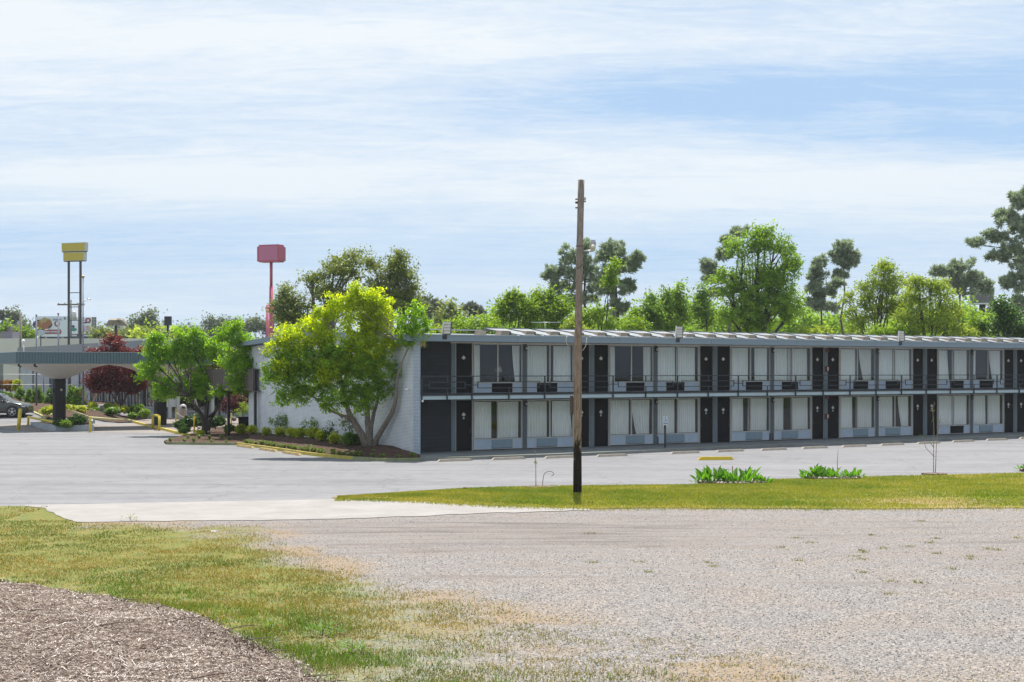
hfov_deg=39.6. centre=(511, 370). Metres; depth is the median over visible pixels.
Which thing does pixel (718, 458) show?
wheel stop
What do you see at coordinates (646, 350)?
window
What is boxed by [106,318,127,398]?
floodlight pole
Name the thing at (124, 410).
shrub
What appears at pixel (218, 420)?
shrub
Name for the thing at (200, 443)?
kerb
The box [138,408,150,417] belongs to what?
shrub
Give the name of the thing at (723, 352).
door
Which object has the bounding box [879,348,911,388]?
window
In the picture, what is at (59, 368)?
entrance canopy
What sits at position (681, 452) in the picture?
wheel stop
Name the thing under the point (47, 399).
hedge plant
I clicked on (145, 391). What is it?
window
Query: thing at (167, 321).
lamp pole
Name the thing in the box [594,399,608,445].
door
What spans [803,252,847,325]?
pine tree
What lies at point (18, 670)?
wood chips
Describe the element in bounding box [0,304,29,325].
tree
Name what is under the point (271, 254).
red pylon sign
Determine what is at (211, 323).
tree
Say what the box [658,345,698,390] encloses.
window
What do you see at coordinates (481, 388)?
window
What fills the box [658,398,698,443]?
window
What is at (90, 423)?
bollard
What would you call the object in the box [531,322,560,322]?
tv antenna
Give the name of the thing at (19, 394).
hedge plant
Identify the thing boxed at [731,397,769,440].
window
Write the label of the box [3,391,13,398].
shrub
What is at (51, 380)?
window
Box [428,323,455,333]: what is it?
bush
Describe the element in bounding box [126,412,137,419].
shrub
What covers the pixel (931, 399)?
door
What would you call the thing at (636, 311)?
columnar tree
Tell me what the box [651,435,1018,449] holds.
kerb
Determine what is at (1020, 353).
door
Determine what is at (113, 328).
tree
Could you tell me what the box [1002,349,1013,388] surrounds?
door
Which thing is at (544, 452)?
walkway
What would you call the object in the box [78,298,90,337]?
street lamp
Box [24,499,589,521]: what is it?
concrete apron
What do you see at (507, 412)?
window
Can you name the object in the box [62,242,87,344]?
yellow pylon sign
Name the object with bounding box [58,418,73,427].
shrub
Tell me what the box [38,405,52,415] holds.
shrub
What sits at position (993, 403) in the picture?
window
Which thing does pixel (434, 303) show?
pine tree
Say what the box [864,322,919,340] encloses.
bush
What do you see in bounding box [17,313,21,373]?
utility pole
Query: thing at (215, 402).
window
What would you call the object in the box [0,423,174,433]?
drive paving
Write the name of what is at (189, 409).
window
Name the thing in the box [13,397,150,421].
planting bed
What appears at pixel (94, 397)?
plant
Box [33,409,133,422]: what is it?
kerb
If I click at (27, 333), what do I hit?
hedge tree
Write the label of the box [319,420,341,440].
tree
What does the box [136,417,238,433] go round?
entrance paving
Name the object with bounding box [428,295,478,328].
tree
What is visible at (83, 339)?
flagpole
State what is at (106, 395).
window
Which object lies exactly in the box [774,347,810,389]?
window
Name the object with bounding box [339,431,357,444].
shrub
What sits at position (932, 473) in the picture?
mulch patch
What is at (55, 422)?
shrub
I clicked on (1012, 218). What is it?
pine tree
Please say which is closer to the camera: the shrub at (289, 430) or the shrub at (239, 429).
the shrub at (289, 430)
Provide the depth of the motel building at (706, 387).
78.45 m
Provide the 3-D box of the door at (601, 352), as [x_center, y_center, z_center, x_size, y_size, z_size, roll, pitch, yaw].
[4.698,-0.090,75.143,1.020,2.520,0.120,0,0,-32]
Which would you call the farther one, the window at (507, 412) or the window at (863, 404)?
the window at (863, 404)
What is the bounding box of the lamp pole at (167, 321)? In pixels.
[149,316,182,338]
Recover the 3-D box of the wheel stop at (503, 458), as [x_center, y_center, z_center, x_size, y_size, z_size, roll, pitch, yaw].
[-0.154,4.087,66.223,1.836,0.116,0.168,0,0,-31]
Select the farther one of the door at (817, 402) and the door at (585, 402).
the door at (817, 402)
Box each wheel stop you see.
[237,444,253,447]
[259,447,277,451]
[282,451,301,455]
[437,458,472,461]
[491,456,525,459]
[544,455,572,458]
[596,453,627,456]
[670,451,699,453]
[698,456,733,459]
[716,449,743,451]
[759,448,787,450]
[801,446,827,448]
[841,444,866,446]
[879,443,904,445]
[916,441,939,443]
[952,440,974,441]
[985,438,1007,440]
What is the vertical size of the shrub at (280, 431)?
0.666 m
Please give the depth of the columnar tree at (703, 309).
125.63 m
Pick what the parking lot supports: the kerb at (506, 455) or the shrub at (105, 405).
the kerb at (506, 455)
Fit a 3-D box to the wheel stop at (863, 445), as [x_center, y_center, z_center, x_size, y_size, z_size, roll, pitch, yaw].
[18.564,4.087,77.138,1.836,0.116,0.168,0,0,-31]
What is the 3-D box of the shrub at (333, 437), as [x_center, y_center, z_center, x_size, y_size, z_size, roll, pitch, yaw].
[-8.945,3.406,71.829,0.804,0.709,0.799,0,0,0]
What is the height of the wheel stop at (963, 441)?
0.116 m
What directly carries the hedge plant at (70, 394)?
on the planting bed at (92, 413)
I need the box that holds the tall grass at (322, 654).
[76,574,554,681]
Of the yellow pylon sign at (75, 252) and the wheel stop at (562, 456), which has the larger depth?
the yellow pylon sign at (75, 252)
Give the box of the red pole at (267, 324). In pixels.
[266,305,268,337]
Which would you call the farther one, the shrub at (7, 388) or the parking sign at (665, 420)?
the shrub at (7, 388)
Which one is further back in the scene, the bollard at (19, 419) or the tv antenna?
the bollard at (19, 419)
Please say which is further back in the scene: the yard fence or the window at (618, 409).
the yard fence
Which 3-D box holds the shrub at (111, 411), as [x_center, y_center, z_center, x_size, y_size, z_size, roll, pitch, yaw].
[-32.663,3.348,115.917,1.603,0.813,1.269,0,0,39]
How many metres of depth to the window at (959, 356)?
89.40 m
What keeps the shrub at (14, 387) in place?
on the planting bed at (92, 413)
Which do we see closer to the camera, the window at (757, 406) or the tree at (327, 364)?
the tree at (327, 364)
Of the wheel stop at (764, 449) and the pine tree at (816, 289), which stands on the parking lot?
the wheel stop at (764, 449)
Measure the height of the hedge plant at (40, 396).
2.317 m
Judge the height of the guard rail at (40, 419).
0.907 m
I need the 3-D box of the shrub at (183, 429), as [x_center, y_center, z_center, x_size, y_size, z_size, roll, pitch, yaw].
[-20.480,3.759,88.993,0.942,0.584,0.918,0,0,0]
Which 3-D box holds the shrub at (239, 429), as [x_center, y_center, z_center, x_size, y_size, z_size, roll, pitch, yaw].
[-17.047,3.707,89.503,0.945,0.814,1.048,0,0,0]
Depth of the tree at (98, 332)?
219.26 m
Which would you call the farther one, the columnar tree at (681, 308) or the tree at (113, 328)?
the tree at (113, 328)
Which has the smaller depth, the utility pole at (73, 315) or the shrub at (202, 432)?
the shrub at (202, 432)
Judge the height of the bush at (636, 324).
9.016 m
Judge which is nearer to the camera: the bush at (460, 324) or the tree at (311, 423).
the tree at (311, 423)
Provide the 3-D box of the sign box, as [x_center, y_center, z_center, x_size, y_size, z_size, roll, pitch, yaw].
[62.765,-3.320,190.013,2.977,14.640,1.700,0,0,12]
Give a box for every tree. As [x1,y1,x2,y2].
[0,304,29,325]
[0,309,6,323]
[0,318,41,337]
[12,317,37,329]
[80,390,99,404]
[84,322,125,337]
[99,325,126,334]
[111,325,144,337]
[120,304,167,332]
[125,317,188,338]
[131,315,258,433]
[170,318,208,337]
[196,310,229,337]
[224,314,254,335]
[232,400,248,416]
[245,313,278,337]
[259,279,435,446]
[262,243,375,331]
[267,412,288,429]
[299,417,318,430]
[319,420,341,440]
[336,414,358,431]
[355,245,433,332]
[418,288,434,322]
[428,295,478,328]
[431,298,446,316]
[463,301,487,318]
[488,286,552,334]
[527,283,574,329]
[539,237,601,310]
[572,252,628,335]
[588,236,647,323]
[617,301,653,336]
[627,286,673,336]
[656,284,682,331]
[664,277,694,328]
[687,281,722,331]
[698,224,752,332]
[703,217,808,338]
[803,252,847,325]
[826,238,861,334]
[830,256,916,335]
[889,274,969,338]
[927,255,995,324]
[963,185,1023,309]
[977,290,1023,337]
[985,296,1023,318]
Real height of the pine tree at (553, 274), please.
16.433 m
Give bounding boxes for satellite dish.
[38,329,47,345]
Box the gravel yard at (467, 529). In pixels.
[0,506,1023,681]
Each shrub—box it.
[3,379,15,391]
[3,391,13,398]
[11,379,22,391]
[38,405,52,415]
[51,417,63,427]
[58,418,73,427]
[66,404,72,409]
[66,414,87,424]
[74,405,86,412]
[87,401,98,407]
[102,403,112,408]
[103,407,120,415]
[119,405,130,413]
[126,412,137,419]
[132,403,144,412]
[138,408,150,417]
[172,419,186,428]
[177,426,190,434]
[180,414,200,427]
[193,414,203,426]
[194,428,204,435]
[211,415,226,428]
[220,394,248,414]
[221,423,235,432]
[234,423,247,433]
[245,424,258,433]
[261,427,272,434]
[273,426,286,435]
[285,425,297,435]
[291,427,307,437]
[304,427,318,438]
[315,429,327,440]
[327,431,341,443]
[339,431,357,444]
[352,431,365,444]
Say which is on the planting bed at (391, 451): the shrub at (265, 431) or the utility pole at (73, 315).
the shrub at (265, 431)
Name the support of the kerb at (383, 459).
on the parking lot
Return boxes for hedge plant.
[14,386,25,400]
[23,388,31,401]
[29,385,45,402]
[43,387,49,403]
[66,385,79,403]
[70,387,86,404]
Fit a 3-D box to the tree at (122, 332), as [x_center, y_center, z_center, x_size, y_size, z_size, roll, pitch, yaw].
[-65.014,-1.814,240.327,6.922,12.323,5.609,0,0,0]
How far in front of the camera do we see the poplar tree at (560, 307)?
118.64 m
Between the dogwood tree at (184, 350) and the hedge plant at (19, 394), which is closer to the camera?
the dogwood tree at (184, 350)
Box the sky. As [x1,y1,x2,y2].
[0,0,1023,338]
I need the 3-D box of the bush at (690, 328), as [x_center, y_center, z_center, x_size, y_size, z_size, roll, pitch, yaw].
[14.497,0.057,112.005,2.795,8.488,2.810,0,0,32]
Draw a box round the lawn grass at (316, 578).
[0,505,973,681]
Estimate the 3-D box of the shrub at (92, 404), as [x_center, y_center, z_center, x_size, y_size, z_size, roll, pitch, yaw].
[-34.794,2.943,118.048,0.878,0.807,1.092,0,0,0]
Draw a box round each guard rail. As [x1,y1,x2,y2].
[27,416,52,424]
[151,414,160,430]
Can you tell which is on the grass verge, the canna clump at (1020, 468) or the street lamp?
the canna clump at (1020, 468)
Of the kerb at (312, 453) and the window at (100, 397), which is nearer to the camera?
the kerb at (312, 453)
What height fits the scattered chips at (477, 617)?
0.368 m
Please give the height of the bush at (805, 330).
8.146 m
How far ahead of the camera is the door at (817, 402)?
83.25 m
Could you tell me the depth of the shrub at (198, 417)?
94.71 m
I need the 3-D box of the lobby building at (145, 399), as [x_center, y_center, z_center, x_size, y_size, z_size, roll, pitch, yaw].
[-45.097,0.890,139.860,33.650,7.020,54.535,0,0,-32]
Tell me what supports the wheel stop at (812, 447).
on the parking lot
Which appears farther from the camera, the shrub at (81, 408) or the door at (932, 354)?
the shrub at (81, 408)
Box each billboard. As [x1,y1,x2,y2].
[32,316,89,337]
[72,317,96,335]
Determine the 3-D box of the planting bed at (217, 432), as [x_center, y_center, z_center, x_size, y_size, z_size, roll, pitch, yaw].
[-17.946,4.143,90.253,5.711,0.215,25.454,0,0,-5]
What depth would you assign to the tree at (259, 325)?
329.40 m
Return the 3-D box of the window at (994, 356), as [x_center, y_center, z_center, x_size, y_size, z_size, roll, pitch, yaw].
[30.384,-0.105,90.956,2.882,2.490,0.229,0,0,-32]
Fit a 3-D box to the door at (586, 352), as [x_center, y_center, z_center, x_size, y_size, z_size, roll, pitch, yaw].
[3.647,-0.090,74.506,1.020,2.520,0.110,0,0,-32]
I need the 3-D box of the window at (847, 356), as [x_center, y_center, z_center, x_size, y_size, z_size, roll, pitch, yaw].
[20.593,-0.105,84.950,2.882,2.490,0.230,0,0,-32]
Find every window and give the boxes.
[0,364,167,406]
[50,376,175,406]
[99,366,174,406]
[105,366,108,401]
[126,394,133,405]
[140,382,146,406]
[146,381,153,407]
[180,379,193,411]
[194,389,208,413]
[209,392,223,413]
[243,391,248,408]
[473,343,522,392]
[473,400,522,449]
[527,344,573,391]
[527,399,573,447]
[609,345,652,390]
[609,398,652,444]
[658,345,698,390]
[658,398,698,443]
[731,346,769,389]
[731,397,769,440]
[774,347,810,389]
[774,396,810,439]
[840,348,874,388]
[840,395,874,437]
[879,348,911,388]
[879,395,911,435]
[938,349,969,387]
[938,394,969,433]
[973,349,1003,387]
[973,394,1003,432]
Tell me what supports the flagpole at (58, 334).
on the ground
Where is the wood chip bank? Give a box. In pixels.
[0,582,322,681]
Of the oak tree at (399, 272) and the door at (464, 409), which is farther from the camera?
the oak tree at (399, 272)
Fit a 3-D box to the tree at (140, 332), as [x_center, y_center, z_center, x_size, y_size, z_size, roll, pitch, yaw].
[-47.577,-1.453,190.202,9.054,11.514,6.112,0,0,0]
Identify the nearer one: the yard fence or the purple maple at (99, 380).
the purple maple at (99, 380)
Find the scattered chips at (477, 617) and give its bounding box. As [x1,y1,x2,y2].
[247,498,1019,652]
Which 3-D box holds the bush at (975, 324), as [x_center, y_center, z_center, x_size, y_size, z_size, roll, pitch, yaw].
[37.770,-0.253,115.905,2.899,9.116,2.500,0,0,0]
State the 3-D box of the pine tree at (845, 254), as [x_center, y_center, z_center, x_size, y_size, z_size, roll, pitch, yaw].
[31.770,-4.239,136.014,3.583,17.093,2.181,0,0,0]
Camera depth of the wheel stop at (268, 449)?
73.17 m
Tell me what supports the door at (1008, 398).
in the motel building at (706, 387)
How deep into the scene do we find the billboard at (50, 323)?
299.80 m
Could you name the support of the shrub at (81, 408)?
on the planting bed at (92, 413)
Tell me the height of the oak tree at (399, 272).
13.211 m
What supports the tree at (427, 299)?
on the ground
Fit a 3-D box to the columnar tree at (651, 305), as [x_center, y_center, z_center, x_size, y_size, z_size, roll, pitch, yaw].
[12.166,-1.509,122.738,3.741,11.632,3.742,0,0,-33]
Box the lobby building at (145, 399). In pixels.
[0,339,248,417]
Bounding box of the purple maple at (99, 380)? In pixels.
[77,330,150,413]
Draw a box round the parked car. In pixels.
[0,393,33,417]
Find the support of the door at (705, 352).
in the motel building at (706, 387)
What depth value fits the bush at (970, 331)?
113.80 m
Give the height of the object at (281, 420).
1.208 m
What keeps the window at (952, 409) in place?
in the motel building at (706, 387)
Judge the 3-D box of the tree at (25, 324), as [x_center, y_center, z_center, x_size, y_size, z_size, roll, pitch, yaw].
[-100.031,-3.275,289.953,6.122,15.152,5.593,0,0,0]
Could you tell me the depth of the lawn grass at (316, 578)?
25.41 m
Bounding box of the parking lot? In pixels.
[0,399,1023,505]
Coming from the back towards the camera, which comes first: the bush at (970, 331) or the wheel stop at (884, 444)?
the bush at (970, 331)
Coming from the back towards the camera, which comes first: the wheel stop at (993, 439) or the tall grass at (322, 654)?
the wheel stop at (993, 439)
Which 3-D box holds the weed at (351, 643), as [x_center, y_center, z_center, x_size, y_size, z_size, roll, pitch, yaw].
[-2.097,3.607,18.498,0.664,0.247,0.568,0,0,0]
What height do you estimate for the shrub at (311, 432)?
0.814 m
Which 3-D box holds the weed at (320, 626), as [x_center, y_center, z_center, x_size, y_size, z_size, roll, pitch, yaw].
[-2.631,3.633,19.985,0.685,0.253,0.579,0,0,0]
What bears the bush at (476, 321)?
on the ground
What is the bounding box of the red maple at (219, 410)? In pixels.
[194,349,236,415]
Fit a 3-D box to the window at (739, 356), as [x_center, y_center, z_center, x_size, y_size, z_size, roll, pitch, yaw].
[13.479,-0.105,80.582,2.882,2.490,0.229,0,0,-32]
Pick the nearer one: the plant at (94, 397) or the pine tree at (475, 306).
the plant at (94, 397)
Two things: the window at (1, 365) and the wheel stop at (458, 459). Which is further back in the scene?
the window at (1, 365)
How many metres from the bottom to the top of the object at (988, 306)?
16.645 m
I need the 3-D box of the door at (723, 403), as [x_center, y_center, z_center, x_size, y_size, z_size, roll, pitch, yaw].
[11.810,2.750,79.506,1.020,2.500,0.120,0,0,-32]
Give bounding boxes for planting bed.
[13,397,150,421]
[164,428,248,443]
[248,431,419,457]
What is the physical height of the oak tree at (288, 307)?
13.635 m
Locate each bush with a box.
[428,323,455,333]
[440,314,477,333]
[465,313,491,333]
[476,315,510,333]
[558,313,590,335]
[615,314,653,336]
[682,318,709,337]
[793,323,823,336]
[810,324,836,334]
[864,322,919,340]
[936,322,981,341]
[964,312,991,341]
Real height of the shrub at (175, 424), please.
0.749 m
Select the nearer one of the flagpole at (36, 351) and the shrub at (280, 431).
the shrub at (280, 431)
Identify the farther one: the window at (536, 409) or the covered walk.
the covered walk
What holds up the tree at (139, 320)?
on the ground
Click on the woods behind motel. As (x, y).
(829, 319)
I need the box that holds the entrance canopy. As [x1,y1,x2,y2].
[0,351,218,424]
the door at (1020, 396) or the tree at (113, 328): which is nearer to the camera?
the door at (1020, 396)
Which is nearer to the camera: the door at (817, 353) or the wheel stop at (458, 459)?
the wheel stop at (458, 459)
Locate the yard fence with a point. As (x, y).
(19, 384)
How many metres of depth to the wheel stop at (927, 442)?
80.41 m
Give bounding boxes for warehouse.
[0,326,176,396]
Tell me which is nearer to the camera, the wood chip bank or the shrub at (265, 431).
the wood chip bank
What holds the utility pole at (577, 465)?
on the grass verge
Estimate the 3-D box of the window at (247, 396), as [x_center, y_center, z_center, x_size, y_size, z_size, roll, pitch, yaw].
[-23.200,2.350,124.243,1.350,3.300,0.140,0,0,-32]
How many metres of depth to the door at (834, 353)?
83.94 m
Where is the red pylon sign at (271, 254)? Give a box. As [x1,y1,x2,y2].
[257,244,285,336]
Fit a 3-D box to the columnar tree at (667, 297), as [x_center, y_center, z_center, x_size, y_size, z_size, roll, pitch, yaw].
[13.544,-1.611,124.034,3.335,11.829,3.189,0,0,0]
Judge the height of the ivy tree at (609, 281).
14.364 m
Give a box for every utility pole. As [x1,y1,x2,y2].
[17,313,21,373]
[57,300,84,337]
[566,179,595,492]
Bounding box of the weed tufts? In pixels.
[583,520,1023,594]
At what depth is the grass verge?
44.45 m
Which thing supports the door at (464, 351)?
in the motel building at (706, 387)
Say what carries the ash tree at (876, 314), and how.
on the ground
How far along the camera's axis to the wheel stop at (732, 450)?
72.53 m
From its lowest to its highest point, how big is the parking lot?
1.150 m
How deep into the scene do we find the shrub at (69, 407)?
111.79 m
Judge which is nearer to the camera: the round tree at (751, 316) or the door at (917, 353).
the door at (917, 353)
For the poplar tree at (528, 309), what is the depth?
117.69 m
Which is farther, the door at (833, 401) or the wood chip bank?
the door at (833, 401)
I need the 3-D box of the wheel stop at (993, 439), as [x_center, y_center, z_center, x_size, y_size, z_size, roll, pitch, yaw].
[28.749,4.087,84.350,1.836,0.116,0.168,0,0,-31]
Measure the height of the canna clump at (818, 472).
0.674 m
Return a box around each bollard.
[16,409,21,429]
[89,416,91,431]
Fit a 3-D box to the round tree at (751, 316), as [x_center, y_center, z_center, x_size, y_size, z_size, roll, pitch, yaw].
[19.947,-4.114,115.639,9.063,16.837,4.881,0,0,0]
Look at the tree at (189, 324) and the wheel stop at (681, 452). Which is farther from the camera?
the tree at (189, 324)
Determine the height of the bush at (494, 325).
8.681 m
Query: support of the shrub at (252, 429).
on the planting bed at (391, 451)
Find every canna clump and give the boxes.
[689,465,774,483]
[799,464,865,478]
[1014,464,1023,471]
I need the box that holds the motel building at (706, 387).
[236,321,1023,453]
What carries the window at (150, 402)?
in the lobby building at (145, 399)
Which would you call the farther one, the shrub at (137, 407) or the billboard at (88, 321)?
the billboard at (88, 321)
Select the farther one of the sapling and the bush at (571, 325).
the bush at (571, 325)
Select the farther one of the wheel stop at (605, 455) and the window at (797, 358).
the window at (797, 358)
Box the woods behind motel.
[453,289,1023,341]
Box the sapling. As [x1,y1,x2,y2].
[920,403,941,472]
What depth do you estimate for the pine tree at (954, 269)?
137.59 m
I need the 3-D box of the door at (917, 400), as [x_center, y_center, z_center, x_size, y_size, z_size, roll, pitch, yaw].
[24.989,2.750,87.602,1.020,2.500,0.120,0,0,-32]
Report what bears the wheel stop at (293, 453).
on the parking lot
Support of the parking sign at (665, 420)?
on the walkway
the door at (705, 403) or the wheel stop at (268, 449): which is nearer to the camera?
the wheel stop at (268, 449)
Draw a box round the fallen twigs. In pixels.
[14,599,345,681]
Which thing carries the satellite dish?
attached to the lobby building at (145, 399)
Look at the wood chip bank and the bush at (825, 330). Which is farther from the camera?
the bush at (825, 330)
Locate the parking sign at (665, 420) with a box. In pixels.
[663,416,667,447]
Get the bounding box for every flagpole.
[36,314,36,405]
[57,313,58,351]
[82,275,83,404]
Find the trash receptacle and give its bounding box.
[179,404,186,419]
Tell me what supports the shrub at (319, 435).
on the planting bed at (391, 451)
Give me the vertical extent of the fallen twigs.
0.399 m
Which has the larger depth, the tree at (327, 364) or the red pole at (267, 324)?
the red pole at (267, 324)
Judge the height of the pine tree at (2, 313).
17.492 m
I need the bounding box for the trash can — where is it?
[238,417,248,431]
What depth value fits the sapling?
56.84 m
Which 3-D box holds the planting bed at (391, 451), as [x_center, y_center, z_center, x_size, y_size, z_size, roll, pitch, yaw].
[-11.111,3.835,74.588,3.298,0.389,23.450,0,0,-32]
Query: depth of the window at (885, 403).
86.52 m
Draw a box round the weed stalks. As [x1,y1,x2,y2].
[11,536,687,681]
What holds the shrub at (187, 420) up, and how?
on the entrance paving at (167, 426)
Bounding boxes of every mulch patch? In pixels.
[528,485,554,487]
[921,472,946,474]
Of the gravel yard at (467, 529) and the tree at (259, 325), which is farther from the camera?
the tree at (259, 325)
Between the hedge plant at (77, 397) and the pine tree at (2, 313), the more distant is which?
the pine tree at (2, 313)
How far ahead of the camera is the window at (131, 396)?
127.41 m
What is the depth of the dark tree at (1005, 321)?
113.54 m
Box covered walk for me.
[204,369,261,434]
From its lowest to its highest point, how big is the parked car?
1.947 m
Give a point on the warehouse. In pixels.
(9, 340)
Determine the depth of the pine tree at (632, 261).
125.61 m
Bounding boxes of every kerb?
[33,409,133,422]
[133,421,192,434]
[166,442,236,444]
[236,442,352,459]
[352,456,419,460]
[428,451,612,457]
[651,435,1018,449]
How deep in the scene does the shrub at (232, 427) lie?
90.80 m
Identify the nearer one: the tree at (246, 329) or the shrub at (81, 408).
the shrub at (81, 408)
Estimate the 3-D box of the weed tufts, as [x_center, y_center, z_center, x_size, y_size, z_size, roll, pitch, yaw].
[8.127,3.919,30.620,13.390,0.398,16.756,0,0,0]
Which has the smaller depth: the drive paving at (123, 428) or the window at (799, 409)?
the window at (799, 409)
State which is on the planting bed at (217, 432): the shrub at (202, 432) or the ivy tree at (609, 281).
the shrub at (202, 432)
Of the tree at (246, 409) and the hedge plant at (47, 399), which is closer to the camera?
the tree at (246, 409)
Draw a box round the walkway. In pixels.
[419,432,1023,460]
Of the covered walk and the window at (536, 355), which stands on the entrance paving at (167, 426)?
the covered walk
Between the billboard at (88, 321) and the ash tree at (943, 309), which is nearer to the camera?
the ash tree at (943, 309)
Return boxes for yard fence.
[3,374,86,393]
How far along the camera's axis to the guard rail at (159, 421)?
98.89 m
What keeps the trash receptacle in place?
on the entrance paving at (167, 426)
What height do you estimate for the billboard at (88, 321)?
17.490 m
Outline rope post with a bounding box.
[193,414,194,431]
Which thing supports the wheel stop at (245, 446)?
on the parking lot
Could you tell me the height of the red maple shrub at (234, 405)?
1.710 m
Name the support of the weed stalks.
on the gravel yard at (467, 529)
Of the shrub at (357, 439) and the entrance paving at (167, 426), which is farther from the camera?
the entrance paving at (167, 426)
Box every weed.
[259,618,287,629]
[302,619,345,637]
[329,637,373,656]
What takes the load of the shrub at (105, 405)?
on the planting bed at (92, 413)
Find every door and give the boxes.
[456,343,472,392]
[456,400,472,450]
[582,345,589,392]
[582,399,589,446]
[594,345,608,392]
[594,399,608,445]
[698,346,712,391]
[698,397,712,442]
[717,346,730,389]
[717,397,730,441]
[811,347,823,389]
[811,396,823,438]
[828,347,839,388]
[828,396,839,437]
[911,395,923,435]
[912,348,923,388]
[927,349,937,387]
[927,395,937,434]
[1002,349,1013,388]
[1004,394,1013,431]
[1017,350,1023,387]
[1017,393,1023,431]
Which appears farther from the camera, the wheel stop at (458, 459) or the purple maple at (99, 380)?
the purple maple at (99, 380)
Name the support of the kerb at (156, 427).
on the parking lot
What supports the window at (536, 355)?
in the motel building at (706, 387)
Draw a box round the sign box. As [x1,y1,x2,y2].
[969,290,993,318]
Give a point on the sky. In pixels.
(176, 140)
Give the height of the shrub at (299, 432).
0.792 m
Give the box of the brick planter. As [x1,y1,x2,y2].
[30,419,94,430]
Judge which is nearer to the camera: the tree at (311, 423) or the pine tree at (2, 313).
the tree at (311, 423)
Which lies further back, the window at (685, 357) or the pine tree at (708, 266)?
the pine tree at (708, 266)
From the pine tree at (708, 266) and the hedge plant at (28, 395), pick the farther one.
the pine tree at (708, 266)
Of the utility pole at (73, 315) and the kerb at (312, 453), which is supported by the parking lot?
the kerb at (312, 453)
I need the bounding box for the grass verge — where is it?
[332,473,1023,508]
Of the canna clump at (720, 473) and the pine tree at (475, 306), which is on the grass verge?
the canna clump at (720, 473)
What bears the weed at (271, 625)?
on the gravel yard at (467, 529)
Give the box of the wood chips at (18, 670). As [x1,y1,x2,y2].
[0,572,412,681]

